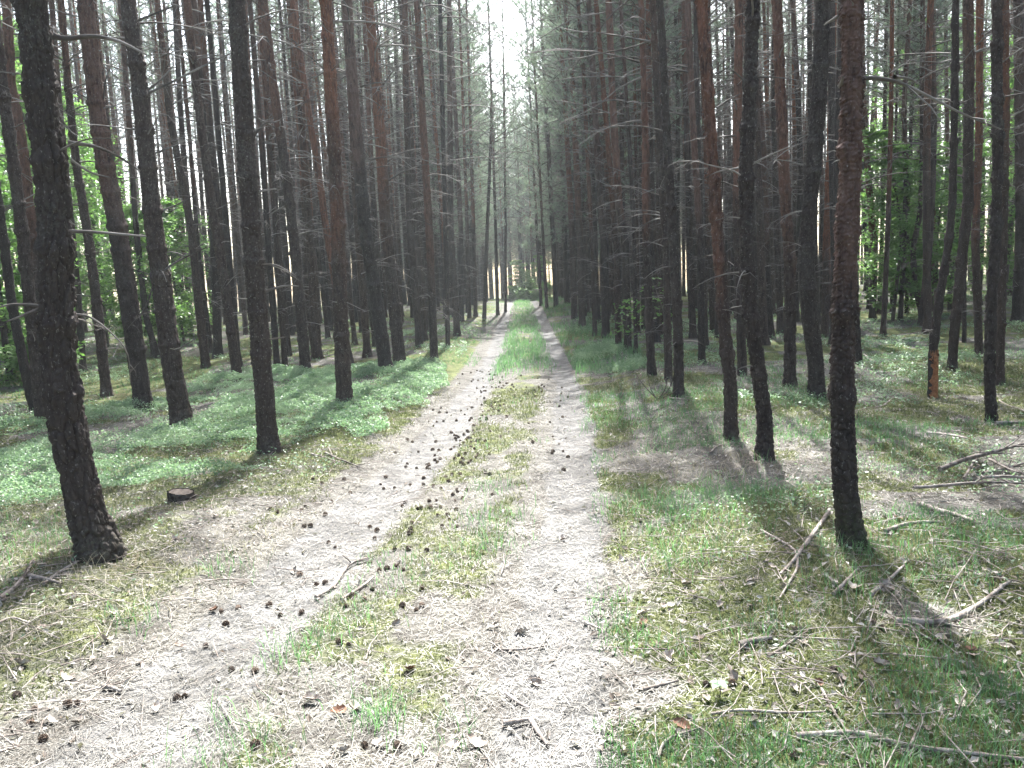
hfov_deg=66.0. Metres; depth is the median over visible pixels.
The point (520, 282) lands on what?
broadleaf bush
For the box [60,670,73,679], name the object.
fallen leaf
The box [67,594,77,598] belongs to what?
fallen leaf
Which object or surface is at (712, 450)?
fallen stick
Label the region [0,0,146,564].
pine tree
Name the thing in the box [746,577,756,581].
fallen leaf
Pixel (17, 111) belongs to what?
pine tree
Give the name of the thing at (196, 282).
pine tree
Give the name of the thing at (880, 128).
broadleaf tree
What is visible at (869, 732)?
fallen stick
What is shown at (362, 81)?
pine tree
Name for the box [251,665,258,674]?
pine cone
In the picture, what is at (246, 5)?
pine tree
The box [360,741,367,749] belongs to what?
pine cone
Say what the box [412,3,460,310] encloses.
pine tree
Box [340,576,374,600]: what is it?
fallen stick
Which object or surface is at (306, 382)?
bilberry carpet
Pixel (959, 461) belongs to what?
fallen stick
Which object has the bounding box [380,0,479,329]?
pine tree
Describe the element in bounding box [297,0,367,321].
pine tree
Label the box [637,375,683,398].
bare shrub
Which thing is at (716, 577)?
twig litter
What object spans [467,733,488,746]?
fallen leaf
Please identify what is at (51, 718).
fallen leaf
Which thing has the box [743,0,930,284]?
pine tree
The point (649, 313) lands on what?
pine tree
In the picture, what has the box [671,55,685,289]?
pine tree
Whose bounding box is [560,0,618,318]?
pine tree
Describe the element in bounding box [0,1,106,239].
pine tree
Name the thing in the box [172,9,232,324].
pine tree
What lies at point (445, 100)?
pine tree
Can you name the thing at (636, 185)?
pine tree
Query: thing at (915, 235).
pine tree
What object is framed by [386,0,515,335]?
pine tree
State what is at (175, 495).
tree stump
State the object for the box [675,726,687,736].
fallen leaf
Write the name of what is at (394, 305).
pine tree
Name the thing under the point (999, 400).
fallen stick
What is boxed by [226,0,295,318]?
pine tree
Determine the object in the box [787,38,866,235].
pine tree
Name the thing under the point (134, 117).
pine tree
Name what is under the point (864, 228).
pine tree
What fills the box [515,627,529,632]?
fallen leaf
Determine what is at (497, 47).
sky
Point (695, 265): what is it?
pine tree
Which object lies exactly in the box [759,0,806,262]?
pine tree
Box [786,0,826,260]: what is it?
pine tree
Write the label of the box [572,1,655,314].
pine tree
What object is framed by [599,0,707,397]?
pine tree
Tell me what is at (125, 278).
pine tree
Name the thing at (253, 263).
pine tree
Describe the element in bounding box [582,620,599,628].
fallen stick
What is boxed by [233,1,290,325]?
pine tree
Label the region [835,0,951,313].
pine tree
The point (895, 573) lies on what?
fallen stick
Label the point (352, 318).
pine tree
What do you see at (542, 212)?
pine tree
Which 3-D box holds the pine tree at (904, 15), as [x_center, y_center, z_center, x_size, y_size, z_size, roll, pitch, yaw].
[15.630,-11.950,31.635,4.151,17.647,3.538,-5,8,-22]
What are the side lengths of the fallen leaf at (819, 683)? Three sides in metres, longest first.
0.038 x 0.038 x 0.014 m
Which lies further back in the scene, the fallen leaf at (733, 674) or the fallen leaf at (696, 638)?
the fallen leaf at (696, 638)
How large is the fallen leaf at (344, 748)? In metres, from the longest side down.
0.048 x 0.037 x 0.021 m
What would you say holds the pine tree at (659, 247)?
on the ground at (770, 356)
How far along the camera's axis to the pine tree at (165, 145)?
32.69 m
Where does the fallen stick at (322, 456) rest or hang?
on the ground at (770, 356)
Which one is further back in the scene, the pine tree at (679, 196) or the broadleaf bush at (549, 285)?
the broadleaf bush at (549, 285)
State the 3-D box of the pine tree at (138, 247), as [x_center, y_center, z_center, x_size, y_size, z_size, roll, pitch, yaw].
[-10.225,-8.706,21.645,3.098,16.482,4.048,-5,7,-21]
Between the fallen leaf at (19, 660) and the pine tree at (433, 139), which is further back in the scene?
the pine tree at (433, 139)
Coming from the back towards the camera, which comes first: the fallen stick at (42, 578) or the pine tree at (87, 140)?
the pine tree at (87, 140)
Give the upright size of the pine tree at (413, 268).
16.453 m
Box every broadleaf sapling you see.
[610,297,644,347]
[640,277,671,323]
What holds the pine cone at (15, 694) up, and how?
on the ground at (770, 356)
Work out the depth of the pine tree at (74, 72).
36.99 m
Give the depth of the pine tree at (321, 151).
34.45 m
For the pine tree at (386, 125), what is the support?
on the ground at (770, 356)
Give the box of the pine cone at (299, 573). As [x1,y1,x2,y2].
[296,571,302,576]
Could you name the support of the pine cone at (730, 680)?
on the ground at (770, 356)
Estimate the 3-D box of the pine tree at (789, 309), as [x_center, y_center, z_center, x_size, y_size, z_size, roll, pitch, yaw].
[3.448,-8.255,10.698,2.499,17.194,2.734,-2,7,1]
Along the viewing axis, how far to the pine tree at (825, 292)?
19.88 m
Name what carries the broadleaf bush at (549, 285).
on the ground at (770, 356)
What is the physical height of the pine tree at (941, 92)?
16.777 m
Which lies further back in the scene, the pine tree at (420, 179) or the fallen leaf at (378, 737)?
the pine tree at (420, 179)
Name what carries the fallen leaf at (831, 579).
on the ground at (770, 356)
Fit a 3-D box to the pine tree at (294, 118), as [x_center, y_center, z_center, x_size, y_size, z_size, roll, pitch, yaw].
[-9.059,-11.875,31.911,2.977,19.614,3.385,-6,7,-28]
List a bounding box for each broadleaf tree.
[0,16,128,332]
[0,35,34,331]
[0,35,126,332]
[0,137,87,375]
[18,87,152,345]
[81,200,194,354]
[130,195,212,343]
[857,121,961,320]
[860,18,961,299]
[882,141,991,307]
[898,12,1009,281]
[952,30,1014,302]
[985,138,1014,278]
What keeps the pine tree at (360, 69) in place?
on the ground at (770, 356)
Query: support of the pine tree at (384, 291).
on the ground at (770, 356)
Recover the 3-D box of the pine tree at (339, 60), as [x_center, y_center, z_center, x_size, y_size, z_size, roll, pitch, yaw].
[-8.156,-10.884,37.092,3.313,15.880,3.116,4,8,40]
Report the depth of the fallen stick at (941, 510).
4.76 m
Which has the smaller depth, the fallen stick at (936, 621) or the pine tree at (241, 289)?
the fallen stick at (936, 621)
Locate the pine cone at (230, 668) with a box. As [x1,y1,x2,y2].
[228,666,234,672]
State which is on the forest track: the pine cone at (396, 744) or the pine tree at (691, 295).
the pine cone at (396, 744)
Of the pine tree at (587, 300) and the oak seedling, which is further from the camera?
the pine tree at (587, 300)
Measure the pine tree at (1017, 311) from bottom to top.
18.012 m
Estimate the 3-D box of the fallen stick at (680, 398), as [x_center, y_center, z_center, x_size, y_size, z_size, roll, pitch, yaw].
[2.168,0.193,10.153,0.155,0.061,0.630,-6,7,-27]
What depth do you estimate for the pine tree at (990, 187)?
30.41 m
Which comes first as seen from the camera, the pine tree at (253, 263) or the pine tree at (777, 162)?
the pine tree at (253, 263)
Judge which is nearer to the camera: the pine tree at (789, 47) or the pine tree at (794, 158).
the pine tree at (794, 158)
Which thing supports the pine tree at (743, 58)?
on the ground at (770, 356)
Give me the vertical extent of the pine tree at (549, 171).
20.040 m
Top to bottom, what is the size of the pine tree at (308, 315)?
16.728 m
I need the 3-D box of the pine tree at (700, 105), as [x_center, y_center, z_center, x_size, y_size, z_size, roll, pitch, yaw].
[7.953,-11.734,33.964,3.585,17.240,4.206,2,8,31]
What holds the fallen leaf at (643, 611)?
on the forest track
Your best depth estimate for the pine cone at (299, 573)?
4.77 m
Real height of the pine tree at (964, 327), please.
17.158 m
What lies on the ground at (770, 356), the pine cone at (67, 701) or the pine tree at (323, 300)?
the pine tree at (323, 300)
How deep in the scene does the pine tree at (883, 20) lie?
20.84 m
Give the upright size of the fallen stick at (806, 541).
0.067 m
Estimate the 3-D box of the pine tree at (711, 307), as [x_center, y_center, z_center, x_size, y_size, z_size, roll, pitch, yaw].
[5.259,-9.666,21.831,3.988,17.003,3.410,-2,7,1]
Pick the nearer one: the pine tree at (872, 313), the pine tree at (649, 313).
the pine tree at (649, 313)
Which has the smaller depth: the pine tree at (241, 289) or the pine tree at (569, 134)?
the pine tree at (241, 289)
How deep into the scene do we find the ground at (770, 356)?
5.18 m
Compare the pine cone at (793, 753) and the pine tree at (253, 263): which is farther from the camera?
the pine tree at (253, 263)
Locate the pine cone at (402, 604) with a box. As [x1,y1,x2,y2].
[398,601,405,607]
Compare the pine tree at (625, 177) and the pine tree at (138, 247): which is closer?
the pine tree at (138, 247)
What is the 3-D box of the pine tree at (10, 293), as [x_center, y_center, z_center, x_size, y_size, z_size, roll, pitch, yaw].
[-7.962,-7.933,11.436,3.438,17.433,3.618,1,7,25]
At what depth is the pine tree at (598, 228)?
32.91 m
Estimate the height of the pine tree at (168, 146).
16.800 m
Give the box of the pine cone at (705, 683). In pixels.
[702,681,710,686]
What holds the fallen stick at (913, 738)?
on the ground at (770, 356)
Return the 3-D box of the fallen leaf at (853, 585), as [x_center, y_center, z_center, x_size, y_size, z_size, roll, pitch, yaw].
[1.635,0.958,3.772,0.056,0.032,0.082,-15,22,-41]
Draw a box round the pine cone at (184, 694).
[181,693,187,698]
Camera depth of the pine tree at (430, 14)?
32.38 m
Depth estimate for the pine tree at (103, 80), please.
19.63 m
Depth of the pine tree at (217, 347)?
21.63 m
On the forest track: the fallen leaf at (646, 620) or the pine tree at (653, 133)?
the fallen leaf at (646, 620)
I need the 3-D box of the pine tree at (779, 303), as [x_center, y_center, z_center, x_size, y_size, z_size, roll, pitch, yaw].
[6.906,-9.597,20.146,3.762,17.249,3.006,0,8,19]
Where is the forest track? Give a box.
[0,301,698,767]
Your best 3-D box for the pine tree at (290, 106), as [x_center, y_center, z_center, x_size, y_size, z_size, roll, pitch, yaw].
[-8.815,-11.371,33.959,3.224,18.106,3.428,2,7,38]
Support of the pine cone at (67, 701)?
on the forest track
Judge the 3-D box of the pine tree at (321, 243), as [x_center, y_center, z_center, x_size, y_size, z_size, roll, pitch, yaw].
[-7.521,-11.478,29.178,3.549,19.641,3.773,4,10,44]
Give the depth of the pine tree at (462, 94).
31.63 m
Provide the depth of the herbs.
12.41 m
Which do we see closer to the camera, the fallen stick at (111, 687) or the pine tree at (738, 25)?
the fallen stick at (111, 687)
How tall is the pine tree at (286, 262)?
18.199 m
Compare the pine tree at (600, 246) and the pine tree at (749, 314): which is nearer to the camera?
the pine tree at (749, 314)
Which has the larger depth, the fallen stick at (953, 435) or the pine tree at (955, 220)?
the pine tree at (955, 220)
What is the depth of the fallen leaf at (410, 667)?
3.39 m
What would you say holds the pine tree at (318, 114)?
on the ground at (770, 356)
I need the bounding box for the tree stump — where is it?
[167,488,196,503]
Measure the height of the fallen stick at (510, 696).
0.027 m
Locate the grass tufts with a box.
[92,382,1023,767]
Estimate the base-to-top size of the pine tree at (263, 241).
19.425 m
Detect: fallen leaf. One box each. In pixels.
[14,657,30,664]
[46,715,56,721]
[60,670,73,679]
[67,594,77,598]
[71,713,82,722]
[101,634,113,640]
[151,699,160,711]
[174,641,186,646]
[302,691,320,699]
[330,704,346,712]
[336,744,349,751]
[348,701,360,709]
[371,733,381,744]
[391,618,400,625]
[404,665,414,669]
[447,738,460,747]
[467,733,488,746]
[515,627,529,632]
[529,674,541,685]
[637,609,649,614]
[639,616,647,624]
[663,649,673,657]
[673,716,691,728]
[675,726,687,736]
[690,634,704,640]
[703,694,710,699]
[716,600,723,606]
[729,669,738,683]
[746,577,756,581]
[749,714,757,721]
[790,682,798,690]
[791,625,801,630]
[814,677,823,685]
[829,577,837,583]
[835,673,846,679]
[847,579,861,587]
[874,656,889,665]
[879,578,890,586]
[886,585,895,590]
[894,699,903,708]
[935,634,946,639]
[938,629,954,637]
[955,696,965,705]
[965,644,976,650]
[994,637,1008,646]
[1009,636,1016,644]
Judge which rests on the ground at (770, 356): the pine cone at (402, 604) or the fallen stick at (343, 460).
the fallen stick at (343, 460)
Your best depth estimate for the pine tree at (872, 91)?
28.73 m
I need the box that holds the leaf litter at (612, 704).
[0,350,1023,767]
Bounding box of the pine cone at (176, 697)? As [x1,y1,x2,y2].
[172,693,180,701]
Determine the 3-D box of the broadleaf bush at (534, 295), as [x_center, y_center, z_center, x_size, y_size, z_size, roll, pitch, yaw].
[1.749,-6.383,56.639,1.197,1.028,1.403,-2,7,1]
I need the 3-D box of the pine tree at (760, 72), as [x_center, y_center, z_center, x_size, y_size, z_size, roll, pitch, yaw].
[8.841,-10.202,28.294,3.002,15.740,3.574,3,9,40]
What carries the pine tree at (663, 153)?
on the ground at (770, 356)
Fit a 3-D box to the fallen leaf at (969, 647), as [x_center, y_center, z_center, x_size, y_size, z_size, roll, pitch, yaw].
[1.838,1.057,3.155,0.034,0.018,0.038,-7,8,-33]
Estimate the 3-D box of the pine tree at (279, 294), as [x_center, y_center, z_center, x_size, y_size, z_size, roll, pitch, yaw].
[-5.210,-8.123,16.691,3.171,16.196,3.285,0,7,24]
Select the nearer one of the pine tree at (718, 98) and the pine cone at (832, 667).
the pine cone at (832, 667)
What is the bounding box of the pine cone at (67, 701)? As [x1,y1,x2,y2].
[62,699,72,707]
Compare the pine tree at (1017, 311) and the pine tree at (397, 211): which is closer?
the pine tree at (1017, 311)
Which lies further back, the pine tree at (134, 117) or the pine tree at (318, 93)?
the pine tree at (134, 117)
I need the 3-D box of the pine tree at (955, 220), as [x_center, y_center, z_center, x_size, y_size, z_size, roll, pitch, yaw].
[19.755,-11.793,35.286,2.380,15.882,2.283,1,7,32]
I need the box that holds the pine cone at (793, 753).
[789,750,798,759]
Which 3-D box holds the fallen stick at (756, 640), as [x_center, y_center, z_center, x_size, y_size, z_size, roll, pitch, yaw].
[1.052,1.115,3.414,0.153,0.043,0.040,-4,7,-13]
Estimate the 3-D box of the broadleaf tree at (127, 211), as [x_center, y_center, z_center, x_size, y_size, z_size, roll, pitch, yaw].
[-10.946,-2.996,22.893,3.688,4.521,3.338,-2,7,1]
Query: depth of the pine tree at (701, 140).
30.02 m
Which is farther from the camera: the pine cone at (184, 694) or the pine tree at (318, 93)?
the pine tree at (318, 93)
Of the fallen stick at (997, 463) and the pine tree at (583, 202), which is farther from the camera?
the pine tree at (583, 202)
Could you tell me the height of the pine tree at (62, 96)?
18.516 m
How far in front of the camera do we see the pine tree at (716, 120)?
30.67 m
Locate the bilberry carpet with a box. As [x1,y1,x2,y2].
[0,338,646,511]
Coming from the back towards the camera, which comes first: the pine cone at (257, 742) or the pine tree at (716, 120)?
the pine tree at (716, 120)
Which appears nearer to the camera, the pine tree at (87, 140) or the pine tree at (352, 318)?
the pine tree at (352, 318)
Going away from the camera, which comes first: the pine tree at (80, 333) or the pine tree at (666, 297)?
the pine tree at (666, 297)
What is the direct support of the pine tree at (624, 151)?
on the ground at (770, 356)
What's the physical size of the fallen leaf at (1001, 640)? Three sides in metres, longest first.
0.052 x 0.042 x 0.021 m
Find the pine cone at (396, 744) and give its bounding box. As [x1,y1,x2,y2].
[392,740,401,750]
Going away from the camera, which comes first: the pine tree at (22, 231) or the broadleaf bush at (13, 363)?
the pine tree at (22, 231)
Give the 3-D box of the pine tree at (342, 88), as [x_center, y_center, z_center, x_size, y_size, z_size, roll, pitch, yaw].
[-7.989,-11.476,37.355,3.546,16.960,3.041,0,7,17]
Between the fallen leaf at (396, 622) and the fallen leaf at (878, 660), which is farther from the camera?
the fallen leaf at (396, 622)
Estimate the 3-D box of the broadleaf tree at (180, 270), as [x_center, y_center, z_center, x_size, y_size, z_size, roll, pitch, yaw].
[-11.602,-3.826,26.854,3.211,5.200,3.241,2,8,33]
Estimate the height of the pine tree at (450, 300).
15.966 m
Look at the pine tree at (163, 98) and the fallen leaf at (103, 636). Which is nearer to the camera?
the fallen leaf at (103, 636)
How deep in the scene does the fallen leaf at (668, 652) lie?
3.42 m
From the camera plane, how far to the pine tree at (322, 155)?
35.93 m
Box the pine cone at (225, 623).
[222,620,229,626]
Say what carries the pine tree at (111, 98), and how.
on the ground at (770, 356)
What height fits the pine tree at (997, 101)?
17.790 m
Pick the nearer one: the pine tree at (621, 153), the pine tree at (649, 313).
the pine tree at (649, 313)
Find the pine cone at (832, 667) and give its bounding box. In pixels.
[829,665,836,672]
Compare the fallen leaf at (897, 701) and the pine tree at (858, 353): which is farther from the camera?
the pine tree at (858, 353)
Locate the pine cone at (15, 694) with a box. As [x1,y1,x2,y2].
[11,690,21,698]
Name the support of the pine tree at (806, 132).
on the ground at (770, 356)
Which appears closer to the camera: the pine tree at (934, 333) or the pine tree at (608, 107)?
the pine tree at (934, 333)
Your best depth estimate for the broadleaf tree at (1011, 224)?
26.15 m
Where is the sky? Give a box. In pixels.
[0,0,1014,314]
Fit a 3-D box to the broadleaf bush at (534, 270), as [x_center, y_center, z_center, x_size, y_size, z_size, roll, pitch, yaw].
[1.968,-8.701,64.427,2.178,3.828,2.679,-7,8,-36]
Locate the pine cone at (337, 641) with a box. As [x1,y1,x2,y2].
[335,638,342,644]
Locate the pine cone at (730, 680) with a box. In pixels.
[727,678,736,685]
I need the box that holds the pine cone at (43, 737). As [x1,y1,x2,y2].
[38,734,48,742]
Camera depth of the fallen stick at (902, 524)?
4.57 m
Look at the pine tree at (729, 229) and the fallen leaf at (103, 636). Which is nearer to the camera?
the fallen leaf at (103, 636)
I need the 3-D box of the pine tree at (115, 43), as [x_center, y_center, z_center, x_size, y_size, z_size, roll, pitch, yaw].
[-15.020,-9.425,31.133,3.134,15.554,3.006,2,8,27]
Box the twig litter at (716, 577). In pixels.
[0,345,1023,767]
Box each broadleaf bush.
[0,332,85,387]
[503,259,531,298]
[507,284,521,301]
[514,288,529,300]
[524,279,538,300]
[525,255,551,286]
[529,288,543,300]
[542,283,552,298]
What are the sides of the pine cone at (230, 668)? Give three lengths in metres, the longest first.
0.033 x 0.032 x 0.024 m
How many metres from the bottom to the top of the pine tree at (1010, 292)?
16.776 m
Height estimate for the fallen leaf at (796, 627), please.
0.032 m
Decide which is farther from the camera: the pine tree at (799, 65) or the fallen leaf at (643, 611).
the pine tree at (799, 65)
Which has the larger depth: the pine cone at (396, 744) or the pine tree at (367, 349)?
the pine tree at (367, 349)
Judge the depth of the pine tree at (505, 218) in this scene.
38.21 m
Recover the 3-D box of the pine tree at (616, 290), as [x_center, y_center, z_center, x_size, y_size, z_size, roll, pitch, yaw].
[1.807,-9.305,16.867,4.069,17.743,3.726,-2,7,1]
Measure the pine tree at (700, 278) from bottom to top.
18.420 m
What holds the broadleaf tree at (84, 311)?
on the ground at (770, 356)
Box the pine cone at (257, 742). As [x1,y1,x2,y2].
[249,738,260,749]
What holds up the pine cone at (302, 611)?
on the forest track
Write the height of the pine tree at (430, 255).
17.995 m
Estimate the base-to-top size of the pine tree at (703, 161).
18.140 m
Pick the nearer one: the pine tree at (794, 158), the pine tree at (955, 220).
the pine tree at (794, 158)
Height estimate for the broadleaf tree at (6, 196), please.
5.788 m
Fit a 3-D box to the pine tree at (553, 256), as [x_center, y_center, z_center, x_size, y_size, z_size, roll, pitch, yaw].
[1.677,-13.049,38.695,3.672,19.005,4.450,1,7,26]
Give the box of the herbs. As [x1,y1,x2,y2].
[0,293,1023,657]
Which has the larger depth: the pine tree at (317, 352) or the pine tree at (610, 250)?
the pine tree at (610, 250)
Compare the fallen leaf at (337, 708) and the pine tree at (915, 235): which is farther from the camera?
the pine tree at (915, 235)
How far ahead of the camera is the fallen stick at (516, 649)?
3.60 m
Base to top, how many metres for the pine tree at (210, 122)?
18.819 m
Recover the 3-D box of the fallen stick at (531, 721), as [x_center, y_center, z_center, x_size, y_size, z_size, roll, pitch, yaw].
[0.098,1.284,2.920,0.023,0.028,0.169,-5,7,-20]
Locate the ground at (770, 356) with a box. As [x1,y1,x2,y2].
[0,276,1023,767]
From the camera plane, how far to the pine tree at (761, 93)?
30.66 m
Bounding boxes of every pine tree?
[0,0,129,371]
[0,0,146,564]
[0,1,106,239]
[0,2,78,302]
[0,4,81,412]
[0,15,65,425]
[1,0,155,397]
[16,0,142,371]
[18,0,97,332]
[48,1,129,291]
[51,0,169,411]
[55,0,111,330]
[55,0,120,338]
[57,9,102,238]
[58,0,161,289]
[62,0,230,427]
[66,0,156,253]
[73,0,199,357]
[76,0,137,192]
[97,0,173,335]
[98,0,249,368]
[99,0,177,325]
[106,0,270,358]
[107,6,185,328]
[111,0,208,340]
[112,0,217,328]
[115,0,229,347]
[116,0,283,381]
[120,0,206,331]
[128,0,231,352]
[129,0,202,327]
[137,0,194,318]
[146,0,267,367]
[152,1,235,326]
[156,0,284,299]
[160,0,237,333]
[172,0,315,274]
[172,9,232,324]
[175,1,259,283]
[176,0,338,454]
[191,0,261,334]
[191,0,262,326]
[191,0,361,374]
[209,0,326,364]
[210,0,299,346]
[211,0,286,303]
[212,0,315,334]
[212,4,278,321]
[213,0,268,304]
[216,0,343,365]
[216,1,327,355]
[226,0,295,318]
[228,0,371,363]
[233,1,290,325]
[249,0,371,352]
[252,0,312,225]
[254,5,318,309]
[255,0,325,331]
[255,8,339,345]
[259,0,381,358]
[271,0,327,295]
[271,0,349,330]
[273,0,348,338]
[277,0,339,322]
[278,0,398,346]
[279,0,344,325]
[279,1,425,357]
[280,0,349,292]
[285,0,327,281]
[285,1,348,326]
[286,0,329,320]
[294,0,376,344]
[294,0,388,332]
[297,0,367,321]
[299,0,456,373]
[307,0,422,403]
[309,1,364,191]
[311,3,344,236]
[312,0,392,316]
[314,0,403,326]
[316,0,376,268]
[318,0,410,279]
[319,0,415,300]
[334,3,398,317]
[338,1,399,316]
[339,2,396,303]
[341,0,446,340]
[342,0,414,322]
[342,0,473,361]
[354,18,399,230]
[355,0,455,340]
[358,0,430,317]
[360,1,409,294]
[362,0,446,296]
[362,0,465,297]
[362,0,513,346]
[365,0,467,347]
[367,0,452,332]
[379,0,446,326]
[379,1,404,315]
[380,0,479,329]
[382,0,460,324]
[383,0,445,285]
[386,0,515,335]
[386,1,441,293]
[393,1,479,316]
[394,0,482,362]
[396,0,481,283]
[399,0,476,318]
[411,0,470,314]
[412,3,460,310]
[414,0,515,317]
[421,0,510,321]
[422,0,479,312]
[435,0,511,316]
[444,23,538,318]
[459,0,530,314]
[469,0,540,311]
[486,0,558,305]
[498,0,566,308]
[500,0,632,315]
[508,0,605,319]
[510,0,566,307]
[511,0,675,348]
[512,0,606,327]
[515,0,639,335]
[515,0,640,337]
[520,0,615,296]
[523,0,688,350]
[534,0,588,236]
[534,0,678,374]
[541,0,606,307]
[541,1,587,289]
[542,0,685,353]
[542,1,654,317]
[544,0,599,305]
[546,4,601,313]
[549,1,644,319]
[551,0,691,380]
[551,1,617,322]
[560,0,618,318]
[560,8,624,304]
[567,0,685,341]
[570,1,674,324]
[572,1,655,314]
[573,4,674,323]
[576,23,632,312]
[586,0,706,338]
[591,0,679,332]
[595,0,676,329]
[595,0,743,338]
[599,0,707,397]
[601,0,745,363]
[610,0,638,272]
[614,0,706,336]
[614,3,684,252]
[624,36,639,267]
[629,0,727,317]
[632,14,683,225]
[636,0,743,332]
[637,0,719,292]
[645,0,731,321]
[646,0,783,344]
[653,18,720,271]
[654,2,730,266]
[654,3,725,308]
[654,5,702,232]
[666,1,731,313]
[668,6,725,229]
[669,6,727,218]
[670,13,763,337]
[671,0,807,461]
[671,18,727,219]
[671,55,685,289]
[672,0,794,375]
[672,0,811,337]
[672,1,771,316]
[672,5,725,307]
[674,3,730,242]
[677,0,740,440]
[679,13,729,228]
[692,0,734,278]
[695,0,771,318]
[702,2,768,313]
[711,0,759,300]
[711,0,804,229]
[711,2,731,276]
[712,0,770,318]
[714,0,790,227]
[716,0,804,222]
[717,0,930,364]
[717,3,770,189]
[719,0,804,313]
[721,4,787,205]
[722,0,808,333]
[724,0,809,322]
[728,0,809,387]
[743,0,823,321]
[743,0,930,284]
[759,0,799,302]
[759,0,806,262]
[759,0,885,337]
[759,1,837,314]
[761,0,894,251]
[761,4,825,230]
[763,0,827,296]
[763,0,925,399]
[764,0,868,324]
[768,0,827,312]
[780,1,825,216]
[784,0,914,276]
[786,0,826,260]
[787,16,901,326]
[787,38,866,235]
[789,4,824,259]
[790,0,916,319]
[817,0,894,224]
[824,0,1000,550]
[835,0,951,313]
[860,16,901,308]
[861,0,949,313]
[861,2,883,256]
[862,0,946,336]
[862,0,960,320]
[863,0,1022,371]
[865,0,975,312]
[865,0,989,313]
[866,0,944,294]
[866,0,1023,342]
[868,0,991,313]
[868,1,988,261]
[869,7,900,301]
[877,10,985,325]
[883,0,1012,311]
[887,0,1023,356]
[894,1,950,294]
[899,0,973,398]
[935,0,1023,322]
[936,0,1011,304]
[937,3,961,292]
[945,0,1011,294]
[948,0,1021,385]
[949,1,991,210]
[959,0,1013,226]
[962,1,1023,313]
[969,1,1012,298]
[971,0,1023,422]
[985,7,1013,301]
[986,5,1013,295]
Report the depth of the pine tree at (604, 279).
21.94 m
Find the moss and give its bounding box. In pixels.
[0,360,1023,767]
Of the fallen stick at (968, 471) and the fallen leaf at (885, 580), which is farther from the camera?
the fallen stick at (968, 471)
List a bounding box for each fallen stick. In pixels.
[0,558,34,600]
[0,617,31,623]
[27,573,62,584]
[42,560,77,584]
[101,683,121,691]
[309,453,339,461]
[314,555,374,598]
[325,451,368,466]
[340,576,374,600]
[494,645,547,652]
[502,717,528,725]
[504,691,529,708]
[528,717,547,745]
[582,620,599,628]
[643,679,678,690]
[656,726,701,759]
[669,397,694,400]
[707,441,751,452]
[711,695,824,714]
[738,636,772,646]
[760,529,817,597]
[767,627,813,657]
[776,507,830,574]
[795,729,1023,760]
[820,687,846,729]
[832,568,858,594]
[869,564,904,595]
[875,391,896,407]
[883,520,942,532]
[893,580,1012,629]
[905,708,927,754]
[913,475,1022,488]
[918,501,974,522]
[926,431,967,438]
[937,436,1023,470]
[963,458,982,478]
[980,475,1023,478]
[981,460,1023,475]
[988,456,1023,473]
[994,421,1023,424]
[994,462,1023,474]
[998,399,1023,410]
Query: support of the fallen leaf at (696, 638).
on the ground at (770, 356)
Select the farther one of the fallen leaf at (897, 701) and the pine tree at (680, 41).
the pine tree at (680, 41)
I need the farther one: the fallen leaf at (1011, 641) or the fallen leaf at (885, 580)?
the fallen leaf at (885, 580)
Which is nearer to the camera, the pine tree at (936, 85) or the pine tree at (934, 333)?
the pine tree at (934, 333)
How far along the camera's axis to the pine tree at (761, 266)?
18.08 m
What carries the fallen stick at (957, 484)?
on the ground at (770, 356)
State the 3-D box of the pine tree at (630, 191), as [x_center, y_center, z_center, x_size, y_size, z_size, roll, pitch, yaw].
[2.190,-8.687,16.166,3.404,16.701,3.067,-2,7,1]
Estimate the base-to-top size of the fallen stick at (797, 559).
0.109 m
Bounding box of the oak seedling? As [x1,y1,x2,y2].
[709,680,728,697]
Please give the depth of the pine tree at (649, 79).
20.80 m
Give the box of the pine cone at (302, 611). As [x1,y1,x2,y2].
[299,609,304,614]
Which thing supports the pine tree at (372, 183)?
on the ground at (770, 356)
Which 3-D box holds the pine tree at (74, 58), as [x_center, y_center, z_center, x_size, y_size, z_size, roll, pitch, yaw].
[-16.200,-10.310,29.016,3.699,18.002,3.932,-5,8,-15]
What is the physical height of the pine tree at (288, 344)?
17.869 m
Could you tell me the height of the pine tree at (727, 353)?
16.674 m
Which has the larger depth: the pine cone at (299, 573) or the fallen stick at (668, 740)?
the pine cone at (299, 573)
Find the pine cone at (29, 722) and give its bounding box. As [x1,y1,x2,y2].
[26,718,34,725]
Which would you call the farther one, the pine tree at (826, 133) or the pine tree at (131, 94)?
the pine tree at (131, 94)
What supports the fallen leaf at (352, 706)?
on the forest track
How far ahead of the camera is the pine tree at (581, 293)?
26.27 m

